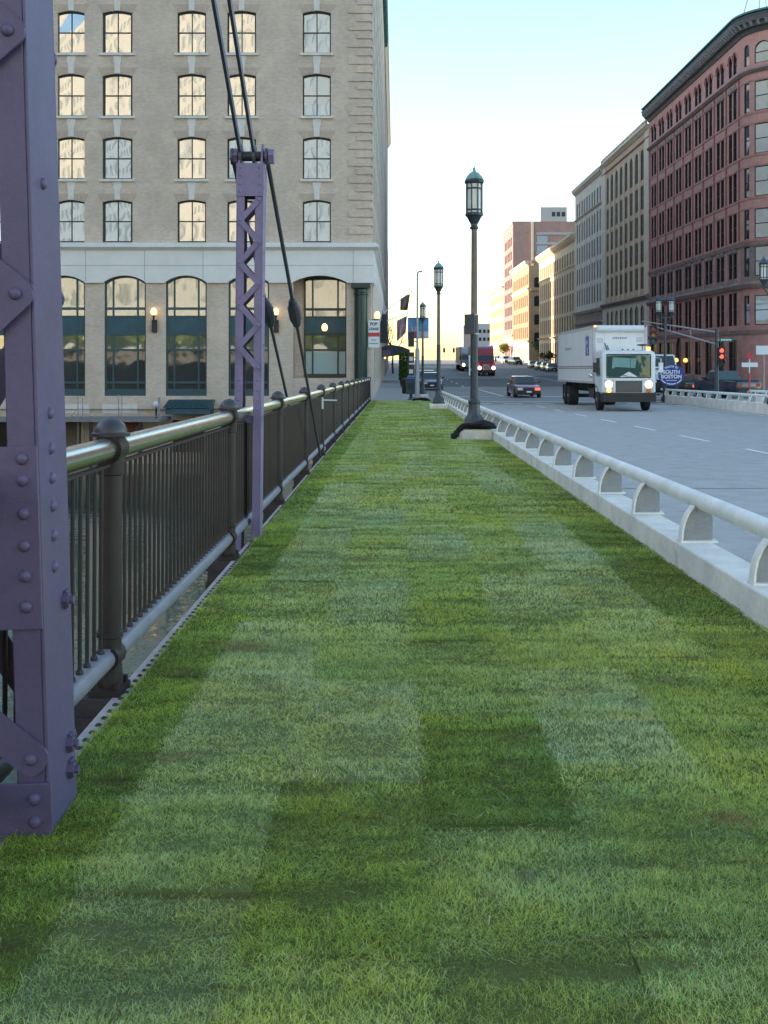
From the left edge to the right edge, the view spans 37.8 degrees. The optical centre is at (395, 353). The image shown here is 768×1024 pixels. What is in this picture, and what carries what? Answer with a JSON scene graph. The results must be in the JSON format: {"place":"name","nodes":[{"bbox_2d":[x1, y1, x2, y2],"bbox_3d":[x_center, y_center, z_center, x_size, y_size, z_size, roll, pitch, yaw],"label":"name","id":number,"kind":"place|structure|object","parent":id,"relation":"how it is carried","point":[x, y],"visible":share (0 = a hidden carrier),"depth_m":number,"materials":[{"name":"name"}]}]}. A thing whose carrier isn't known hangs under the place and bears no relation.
{"place":"outdoors","nodes":[
{"label":"outdoors","id":0,"kind":"place"},
{"bbox_2d":[0,464,311,783],"bbox_3d":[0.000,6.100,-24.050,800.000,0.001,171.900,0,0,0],"label":"water","id":1,"kind":"structure","parent":0,"point":[142,648],"depth_m":29.94,"materials":[{"name":"grey liquid"}]},
{"bbox_2d":[0,416,170,468],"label":"dock platform","id":2,"kind":"structure","parent":1,"relation":"in","point":[91,420],"depth_m":59.13,"materials":[{"name":"brown wood"}]},
{"bbox_2d":[0,395,160,446],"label":"pipe scaffold","id":3,"kind":"object","parent":2,"relation":"on","point":[118,416],"visible":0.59,"depth_m":59.58,"materials":[{"name":"metal"}]},
{"bbox_2d":[373,360,426,400],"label":"pavement","id":4,"kind":"structure","parent":0,"point":[390,387],"depth_m":90.43,"materials":[{"name":"concrete"}]},
{"bbox_2d":[382,345,409,358],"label":"entrance canopy","id":5,"kind":"object","parent":4,"relation":"on","point":[390,350],"visible":0.78,"depth_m":108.00,"materials":[{"name":"black fabric"}]},
{"bbox_2d":[387,317,406,373],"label":"bare tree","id":6,"kind":"object","parent":4,"relation":"on","point":[390,333],"visible":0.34,"depth_m":157.00,"materials":[{"name":"brown plant"}]},
{"bbox_2d":[398,352,408,386],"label":"planter hedge","id":7,"kind":"object","parent":4,"relation":"on","point":[403,369],"visible":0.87,"depth_m":95.72,"materials":[{"name":"green plant"}]},
{"bbox_2d":[406,379,414,399],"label":"news box","id":8,"kind":"object","parent":4,"relation":"on","point":[410,386],"visible":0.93,"depth_m":65.28,"materials":[{"name":"blue metal"}]},
{"bbox_2d":[408,270,421,400],"bbox_3d":[1.102,-0.967,62.492,0.804,7.320,0.344,0,0,0],"label":"signal pole","id":9,"kind":"object","parent":4,"relation":"on","point":[411,357],"visible":0.86,"depth_m":62.39,"materials":[{"name":"metal"}]},
{"bbox_2d":[419,301,426,393],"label":"lamp post","id":10,"kind":"object","parent":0,"point":[422,306],"visible":0.98,"depth_m":71.92,"materials":[{"name":"metal"}]},
{"bbox_2d":[408,317,428,338],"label":"banner","id":11,"kind":"object","parent":10,"relation":"attached to","point":[411,324],"visible":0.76,"depth_m":72.36,"materials":[{"name":"blue fabric"}]},
{"bbox_2d":[388,0,767,360],"label":"sky","id":12,"kind":"structure","parent":0,"point":[532,95],"materials":[{"name":"white"}]},
{"bbox_2d":[404,360,767,404],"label":"street","id":13,"kind":"structure","parent":0,"point":[502,370],"depth_m":92.77,"materials":[{"name":"grey asphalt"}]},
{"bbox_2d":[420,372,443,389],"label":"parked car","id":14,"kind":"object","parent":13,"relation":"on","point":[429,379],"visible":0.54,"depth_m":91.13,"materials":[{"name":"blue paint"}]},
{"bbox_2d":[456,347,468,370],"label":"lorry","id":15,"kind":"object","parent":13,"relation":"on","point":[462,356],"visible":0.64,"depth_m":185.42,"materials":[{"name":"grey paint"}]},
{"bbox_2d":[460,324,489,346],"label":"end building","id":16,"kind":"structure","parent":13,"relation":"on","point":[483,336],"depth_m":424.50,"materials":[{"name":"white concrete"}]},
{"bbox_2d":[468,345,496,375],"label":"lorry","id":17,"kind":"object","parent":13,"relation":"on","point":[486,363],"visible":0.64,"depth_m":148.66,"materials":[{"name":"red paint"}]},
{"bbox_2d":[442,379,565,386],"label":"asphalt patch","id":18,"kind":"object","parent":13,"relation":"on","point":[488,383],"visible":0.47,"depth_m":110.96,"materials":[{"name":"grey asphalt"}]},
{"bbox_2d":[507,376,540,397],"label":"red sedan","id":19,"kind":"object","parent":13,"relation":"on","point":[523,385],"visible":0.99,"depth_m":74.92,"materials":[{"name":"red paint"}]},
{"bbox_2d":[434,379,767,453],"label":"road marking","id":20,"kind":"object","parent":13,"relation":"on","point":[583,415],"visible":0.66,"depth_m":63.47,"materials":[{"name":"paint"}]},
{"bbox_2d":[655,354,678,381],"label":"white van","id":21,"kind":"object","parent":13,"relation":"on","point":[670,358],"visible":0.04,"depth_m":84.75,"materials":[{"name":"paint"}]},
{"bbox_2d":[658,364,683,401],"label":"oval sign","id":22,"kind":"object","parent":13,"relation":"on","point":[672,375],"visible":0.99,"depth_m":65.70,"materials":[{"name":"blue metal"}]},
{"bbox_2d":[655,375,698,395],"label":"dark sedan","id":23,"kind":"object","parent":13,"relation":"on","point":[687,382],"visible":0.21,"depth_m":78.32,"materials":[{"name":"black paint"}]},
{"bbox_2d":[693,371,760,397],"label":"pickup","id":24,"kind":"object","parent":13,"relation":"on","point":[730,381],"visible":0.53,"depth_m":73.53,"materials":[{"name":"blue paint"}]},
{"bbox_2d":[756,346,767,393],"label":"sign panel","id":25,"kind":"object","parent":13,"relation":"on","point":[762,350],"visible":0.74,"depth_m":66.37,"materials":[{"name":"metal"}]},
{"bbox_2d":[480,405,767,562],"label":"road","id":26,"kind":"structure","parent":0,"point":[723,463],"depth_m":27.60,"materials":[{"name":"grey asphalt"}]},
{"bbox_2d":[557,325,662,409],"bbox_3d":[10.698,0.750,58.459,3.385,4.055,13.780,0,-1,0],"label":"box truck","id":27,"kind":"object","parent":26,"relation":"on","point":[603,365],"visible":1,"depth_m":53.55,"materials":[{"name":"white paint"}]},
{"bbox_3d":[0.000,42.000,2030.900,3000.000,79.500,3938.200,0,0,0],"label":"ground","id":28,"kind":"structure","parent":0,"visible":0},
{"bbox_2d":[0,0,388,463],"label":"brick building","id":29,"kind":"structure","parent":28,"relation":"on","point":[146,140],"depth_m":62.00,"materials":[{"name":"stone"}]},
{"bbox_2d":[58,138,83,178],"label":"window","id":30,"kind":"structure","parent":29,"relation":"in","point":[70,150],"depth_m":62.20,"materials":[{"name":"beige glass"}]},
{"bbox_2d":[58,75,83,115],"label":"window","id":31,"kind":"structure","parent":29,"relation":"in","point":[70,87],"depth_m":62.20,"materials":[{"name":"beige glass"}]},
{"bbox_2d":[58,12,83,52],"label":"window","id":32,"kind":"structure","parent":29,"relation":"in","point":[70,24],"depth_m":62.20,"materials":[{"name":"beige glass"}]},
{"bbox_2d":[59,200,83,241],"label":"window","id":33,"kind":"structure","parent":29,"relation":"in","point":[71,213],"depth_m":62.20,"materials":[{"name":"grey glass"}]},
{"bbox_2d":[61,276,84,395],"bbox_3d":[-18.340,-0.970,62.170,2.320,6.660,0.090,0,0,0],"label":"window","id":34,"kind":"structure","parent":29,"relation":"in","point":[73,289],"depth_m":62.20,"materials":[{"name":"teal glass"}]},
{"bbox_2d":[104,200,132,241],"bbox_3d":[-15.395,-7.310,62.185,1.590,2.340,0.060,0,0,0],"label":"window","id":35,"kind":"structure","parent":29,"relation":"in","point":[118,215],"depth_m":62.20,"materials":[{"name":"blue"}]},
{"bbox_2d":[104,138,132,178],"bbox_3d":[-15.395,-10.800,62.185,1.590,2.340,0.060,0,0,0],"label":"window","id":36,"kind":"structure","parent":29,"relation":"in","point":[118,152],"depth_m":62.20,"materials":[{"name":"blue"}]},
{"bbox_2d":[104,75,132,115],"bbox_3d":[-15.395,-14.290,62.185,1.590,2.340,0.060,0,0,0],"label":"window","id":37,"kind":"structure","parent":29,"relation":"in","point":[118,89],"depth_m":62.20,"materials":[{"name":"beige glass"}]},
{"bbox_2d":[104,12,132,52],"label":"window","id":38,"kind":"structure","parent":29,"relation":"in","point":[118,26],"depth_m":62.20,"materials":[{"name":"beige glass"}]},
{"bbox_2d":[105,276,145,395],"bbox_3d":[-14.970,-0.970,62.170,2.300,6.660,0.090,0,0,0],"label":"window","id":39,"kind":"structure","parent":29,"relation":"in","point":[125,296],"depth_m":62.20,"materials":[{"name":"clear glass"}]},
{"bbox_2d":[166,276,206,395],"bbox_3d":[-11.585,-0.970,62.170,2.270,6.660,0.090,0,0,0],"label":"window","id":40,"kind":"structure","parent":29,"relation":"in","point":[186,296],"depth_m":62.20,"materials":[{"name":"clear glass"}]},
{"bbox_2d":[163,399,214,413],"bbox_3d":[-11.265,2.923,61.240,2.553,0.744,1.480,0,0,0],"label":"awning","id":41,"kind":"object","parent":29,"relation":"attached to","point":[188,406],"visible":1,"depth_m":60.72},
{"bbox_2d":[178,200,205,241],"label":"window","id":42,"kind":"structure","parent":29,"relation":"in","point":[191,214],"depth_m":62.20,"materials":[{"name":"beige glass"}]},
{"bbox_2d":[178,138,205,178],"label":"window","id":43,"kind":"structure","parent":29,"relation":"in","point":[191,151],"depth_m":62.20,"materials":[{"name":"beige glass"}]},
{"bbox_2d":[178,75,205,115],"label":"window","id":44,"kind":"structure","parent":29,"relation":"in","point":[191,88],"depth_m":62.20,"materials":[{"name":"beige glass"}]},
{"bbox_2d":[178,12,205,52],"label":"window","id":45,"kind":"structure","parent":29,"relation":"in","point":[191,25],"depth_m":62.20,"materials":[{"name":"beige glass"}]},
{"bbox_2d":[228,201,254,241],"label":"window","id":46,"kind":"structure","parent":29,"relation":"in","point":[231,205],"depth_m":62.20,"materials":[{"name":"beige glass"}]},
{"bbox_2d":[228,138,255,178],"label":"window","id":47,"kind":"structure","parent":29,"relation":"in","point":[246,144],"depth_m":62.20,"materials":[{"name":"grey glass"}]},
{"bbox_2d":[228,75,255,115],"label":"window","id":48,"kind":"structure","parent":29,"relation":"in","point":[250,81],"depth_m":62.20,"materials":[{"name":"beige glass"}]},
{"bbox_2d":[228,12,255,52],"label":"window","id":49,"kind":"structure","parent":29,"relation":"in","point":[245,21],"depth_m":62.20,"materials":[{"name":"beige glass"}]},
{"bbox_2d":[229,276,268,395],"bbox_3d":[-8.125,-0.970,62.170,2.250,6.660,0.090,0,0,0],"label":"window","id":50,"kind":"structure","parent":29,"relation":"in","point":[232,284],"depth_m":62.20,"materials":[{"name":"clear glass"}]},
{"bbox_2d":[303,200,330,241],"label":"window","id":51,"kind":"structure","parent":29,"relation":"in","point":[316,214],"depth_m":62.20,"materials":[{"name":"blue"}]},
{"bbox_2d":[303,138,330,178],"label":"window","id":52,"kind":"structure","parent":29,"relation":"in","point":[316,151],"depth_m":62.20,"materials":[{"name":"grey"}]},
{"bbox_2d":[303,75,330,115],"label":"window","id":53,"kind":"structure","parent":29,"relation":"in","point":[316,88],"depth_m":62.20,"materials":[{"name":"grey glass"}]},
{"bbox_2d":[303,12,330,52],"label":"window","id":54,"kind":"structure","parent":29,"relation":"in","point":[316,25],"depth_m":62.20,"materials":[{"name":"blue"}]},
{"bbox_2d":[304,278,345,376],"bbox_3d":[-3.950,-1.445,63.249,2.420,5.610,0.090,0,0,0],"label":"window","id":55,"kind":"structure","parent":29,"relation":"in","point":[324,298],"depth_m":63.27,"materials":[{"name":"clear glass"}]},
{"bbox_2d":[368,319,379,347],"bbox_3d":[-1.202,-1.094,61.796,0.640,1.550,0.052,0,0,0],"label":"lease sign","id":56,"kind":"object","parent":29,"relation":"attached to","point":[373,333],"visible":1,"depth_m":61.78,"materials":[{"name":"grey plastic"}]},
{"bbox_2d":[380,314,386,342],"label":"blade sign","id":57,"kind":"object","parent":29,"relation":"attached to","point":[383,330],"visible":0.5,"depth_m":95.90,"materials":[{"name":"black plastic"}]},
{"bbox_2d":[382,290,411,313],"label":"flagpole","id":58,"kind":"object","parent":29,"relation":"attached to","point":[395,303],"visible":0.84,"depth_m":104.97,"materials":[{"name":"silver metal"}]},
{"bbox_2d":[400,294,409,309],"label":"flag","id":59,"kind":"object","parent":58,"relation":"hanging from","point":[404,302],"visible":1,"depth_m":105.02,"materials":[{"name":"black fabric"}]},
{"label":"flagpole","id":60,"kind":"object","parent":29,"relation":"attached to","visible":0},
{"bbox_2d":[397,316,406,340],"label":"flag","id":61,"kind":"object","parent":60,"relation":"hanging from","point":[401,327],"visible":1,"depth_m":102.02,"materials":[{"name":"purple fabric"}]},
{"bbox_2d":[384,30,390,375],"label":"stone building","id":62,"kind":"structure","parent":28,"relation":"on","point":[387,133],"depth_m":170.49,"materials":[{"name":"beige stone"}]},
{"bbox_2d":[488,286,503,356],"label":"cream building","id":63,"kind":"structure","parent":28,"relation":"on","point":[496,309],"depth_m":341.49,"materials":[{"name":"brick"}]},
{"bbox_2d":[509,260,538,361],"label":"tan brick building","id":64,"kind":"structure","parent":28,"relation":"on","point":[525,275],"depth_m":265.59,"materials":[{"name":"brick"}]},
{"bbox_2d":[503,207,574,356],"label":"brick tower","id":65,"kind":"structure","parent":28,"relation":"on","point":[529,241],"depth_m":296.22,"materials":[{"name":"red brick"}]},
{"bbox_2d":[537,236,547,264],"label":"window","id":66,"kind":"structure","parent":65,"relation":"in","point":[540,248],"depth_m":296.08,"materials":[{"name":"blue glass"}]},
{"bbox_2d":[535,233,574,364],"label":"cream stone building","id":67,"kind":"structure","parent":28,"relation":"on","point":[556,262],"depth_m":216.93,"materials":[{"name":"beige stone"}]},
{"bbox_2d":[571,167,602,328],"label":"grey stone building","id":68,"kind":"structure","parent":28,"relation":"on","point":[586,192],"depth_m":180.16,"materials":[{"name":"stone"}]},
{"bbox_2d":[599,119,648,346],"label":"yellow brick building","id":69,"kind":"structure","parent":28,"relation":"on","point":[624,166],"depth_m":150.36,"materials":[{"name":"brick"}]},
{"bbox_2d":[641,6,767,387],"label":"red brick building","id":70,"kind":"structure","parent":28,"relation":"on","point":[704,112],"depth_m":108.68,"materials":[{"name":"brick"}]},
{"bbox_2d":[677,338,681,367],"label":"entrance door","id":71,"kind":"structure","parent":70,"relation":"in","point":[679,349],"depth_m":122.82,"materials":[{"name":"black glass"}]},
{"bbox_2d":[652,60,731,374],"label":"window","id":72,"kind":"structure","parent":70,"relation":"in","point":[688,344],"depth_m":118.21,"materials":[{"name":"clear glass"}]},
{"bbox_2d":[730,340,736,370],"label":"window","id":73,"kind":"structure","parent":70,"relation":"in","point":[733,345],"depth_m":103.18,"materials":[{"name":"black glass"}]},
{"bbox_2d":[745,247,748,276],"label":"window","id":74,"kind":"structure","parent":70,"relation":"in","point":[746,249],"depth_m":99.49,"materials":[{"name":"black glass"}]},
{"bbox_2d":[755,295,767,324],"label":"window","id":75,"kind":"structure","parent":70,"relation":"in","point":[761,301],"depth_m":98.02,"materials":[{"name":"grey glass"}]},
{"bbox_2d":[755,245,767,275],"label":"window","id":76,"kind":"structure","parent":70,"relation":"in","point":[760,251],"depth_m":98.19,"materials":[{"name":"grey glass"}]},
{"bbox_2d":[755,207,767,237],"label":"window","id":77,"kind":"structure","parent":70,"relation":"in","point":[761,214],"depth_m":98.02,"materials":[{"name":"grey glass"}]},
{"bbox_2d":[755,165,767,195],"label":"window","id":78,"kind":"structure","parent":70,"relation":"in","point":[761,172],"depth_m":98.02,"materials":[{"name":"grey glass"}]},
{"bbox_2d":[755,122,767,152],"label":"window","id":79,"kind":"structure","parent":70,"relation":"in","point":[761,129],"depth_m":98.02,"materials":[{"name":"grey glass"}]},
{"bbox_2d":[755,79,767,110],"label":"window","id":80,"kind":"structure","parent":70,"relation":"in","point":[761,86],"depth_m":98.02,"materials":[{"name":"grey glass"}]},
{"bbox_2d":[755,40,767,63],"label":"window","id":81,"kind":"structure","parent":70,"relation":"in","point":[761,49],"depth_m":98.02,"materials":[{"name":"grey glass"}]},
{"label":"bridge deck","id":82,"kind":"structure","parent":0,"visible":0},
{"bbox_2d":[0,0,79,843],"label":"truss post","id":83,"kind":"object","parent":82,"relation":"on","point":[39,742],"visible":0.91,"depth_m":3.68,"materials":[{"name":"purple metal"}]},
{"bbox_2d":[0,402,369,847],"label":"edge flange","id":84,"kind":"object","parent":82,"relation":"attached to","point":[100,717],"visible":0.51,"depth_m":6.29,"materials":[{"name":"paint"}]},
{"bbox_2d":[0,377,370,782],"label":"bridge railing","id":85,"kind":"object","parent":82,"relation":"on","point":[218,500],"visible":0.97,"depth_m":6.77,"materials":[{"name":"grey metal"}]},
{"bbox_2d":[233,144,274,552],"bbox_3d":[-1.321,0.001,10.296,0.375,3.844,0.250,1,0,0],"label":"truss post","id":86,"kind":"object","parent":82,"relation":"on","point":[251,180],"visible":0.88,"depth_m":10.20,"materials":[{"name":"purple metal"}]},
{"bbox_2d":[211,0,243,162],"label":"eyebar","id":87,"kind":"object","parent":86,"relation":"attached to","point":[240,148],"visible":0.88,"depth_m":9.43,"materials":[{"name":"metal"}]},
{"bbox_2d":[227,0,257,162],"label":"eyebar","id":88,"kind":"object","parent":86,"relation":"attached to","point":[240,70],"visible":0.9,"depth_m":9.43,"materials":[{"name":"metal"}]},
{"bbox_2d":[230,148,289,405],"bbox_3d":[-1.500,-0.114,13.967,0.150,3.540,7.481,0,0,0],"label":"tie rod","id":89,"kind":"object","parent":86,"relation":"attached to","point":[269,317],"visible":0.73,"depth_m":13.16,"materials":[{"name":"metal"}]},
{"bbox_2d":[264,148,321,457],"bbox_3d":[-1.185,-0.114,13.967,0.150,3.540,7.481,0,0,0],"label":"tie rod","id":90,"kind":"object","parent":86,"relation":"attached to","point":[294,312],"visible":0.98,"depth_m":12.88,"materials":[{"name":"metal"}]},
{"bbox_2d":[0,400,767,1023],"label":"turf","id":91,"kind":"structure","parent":82,"relation":"on","point":[658,959],"depth_m":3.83,"materials":[{"name":"plant"}]},
{"bbox_2d":[429,403,447,408],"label":"concrete plinth","id":92,"kind":"structure","parent":91,"relation":"on","point":[438,406],"depth_m":46.41,"materials":[{"name":"grey concrete"}]},
{"bbox_2d":[433,259,444,403],"bbox_3d":[1.800,-0.918,46.800,0.499,6.034,0.499,0,0,0],"label":"lamp post","id":93,"kind":"object","parent":92,"relation":"on","point":[438,268],"visible":1,"depth_m":46.72,"materials":[{"name":"metal"}]},
{"bbox_2d":[450,420,496,438],"bbox_3d":[1.761,1.714,25.265,1.054,0.423,0.503,0,0,0],"label":"cloth heap","id":94,"kind":"object","parent":91,"relation":"on","point":[483,424],"visible":1,"depth_m":25.16,"materials":[{"name":"black fabric"}]},
{"bbox_2d":[457,429,492,439],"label":"concrete plinth","id":95,"kind":"structure","parent":91,"relation":"on","point":[478,434],"depth_m":25.21,"materials":[{"name":"grey concrete"}]},
{"bbox_2d":[464,166,483,422],"bbox_3d":[1.800,-1.300,25.620,0.499,6.034,0.499,0,0,0],"label":"lamp post","id":96,"kind":"object","parent":95,"relation":"on","point":[474,181],"visible":0.98,"depth_m":25.54,"materials":[{"name":"metal"}]},
{"bbox_2d":[464,314,478,333],"bbox_3d":[1.786,-0.663,25.613,0.239,0.460,0.420,0,0,-28],"label":"metal panel","id":97,"kind":"object","parent":96,"relation":"attached to","point":[471,323],"visible":1,"depth_m":25.54,"materials":[{"name":"paint"}]},
{"bbox_2d":[445,402,767,631],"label":"concrete kerb","id":98,"kind":"structure","parent":82,"relation":"on","point":[722,572],"depth_m":9.15,"materials":[{"name":"grey concrete"}]},
{"bbox_2d":[442,391,767,585],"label":"guard rail","id":99,"kind":"object","parent":98,"relation":"on","point":[696,524],"visible":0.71,"depth_m":10.50,"materials":[{"name":"paint"}]},
{"bbox_2d":[660,395,767,414],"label":"concrete kerb","id":100,"kind":"structure","parent":82,"relation":"on","point":[746,406],"depth_m":54.28,"materials":[{"name":"grey concrete"}]},
{"bbox_2d":[661,388,767,402],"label":"guard rail","id":101,"kind":"object","parent":100,"relation":"on","point":[728,394],"visible":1,"depth_m":55.01,"materials":[{"name":"paint"}]},
{"bbox_2d":[758,256,767,403],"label":"twin lamp post","id":102,"kind":"object","parent":100,"relation":"on","point":[763,271],"visible":1,"depth_m":47.40,"materials":[{"name":"metal"}]},
{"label":"pavement","id":103,"kind":"structure","parent":0,"visible":0},
{"bbox_2d":[655,294,674,400],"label":"twin lamp post","id":104,"kind":"object","parent":103,"relation":"on","point":[658,305],"visible":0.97,"depth_m":66.22,"materials":[{"name":"metal"}]},
{"bbox_2d":[642,321,718,398],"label":"signal mast","id":105,"kind":"object","parent":103,"relation":"on","point":[716,332],"visible":0.72,"depth_m":66.94,"materials":[{"name":"metal"}]},
{"bbox_2d":[650,325,656,343],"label":"traffic signal","id":106,"kind":"object","parent":105,"relation":"attached to","point":[653,334],"visible":1,"depth_m":66.83,"materials":[{"name":"black metal"}]},
{"bbox_2d":[718,347,724,365],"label":"traffic signal","id":107,"kind":"object","parent":105,"relation":"attached to","point":[721,356],"visible":1,"depth_m":66.66,"materials":[{"name":"black plastic"}]},
{"bbox_2d":[742,353,757,396],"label":"round sign","id":108,"kind":"object","parent":103,"relation":"on","point":[749,357],"visible":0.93,"depth_m":65.94,"materials":[{"name":"red metal"}]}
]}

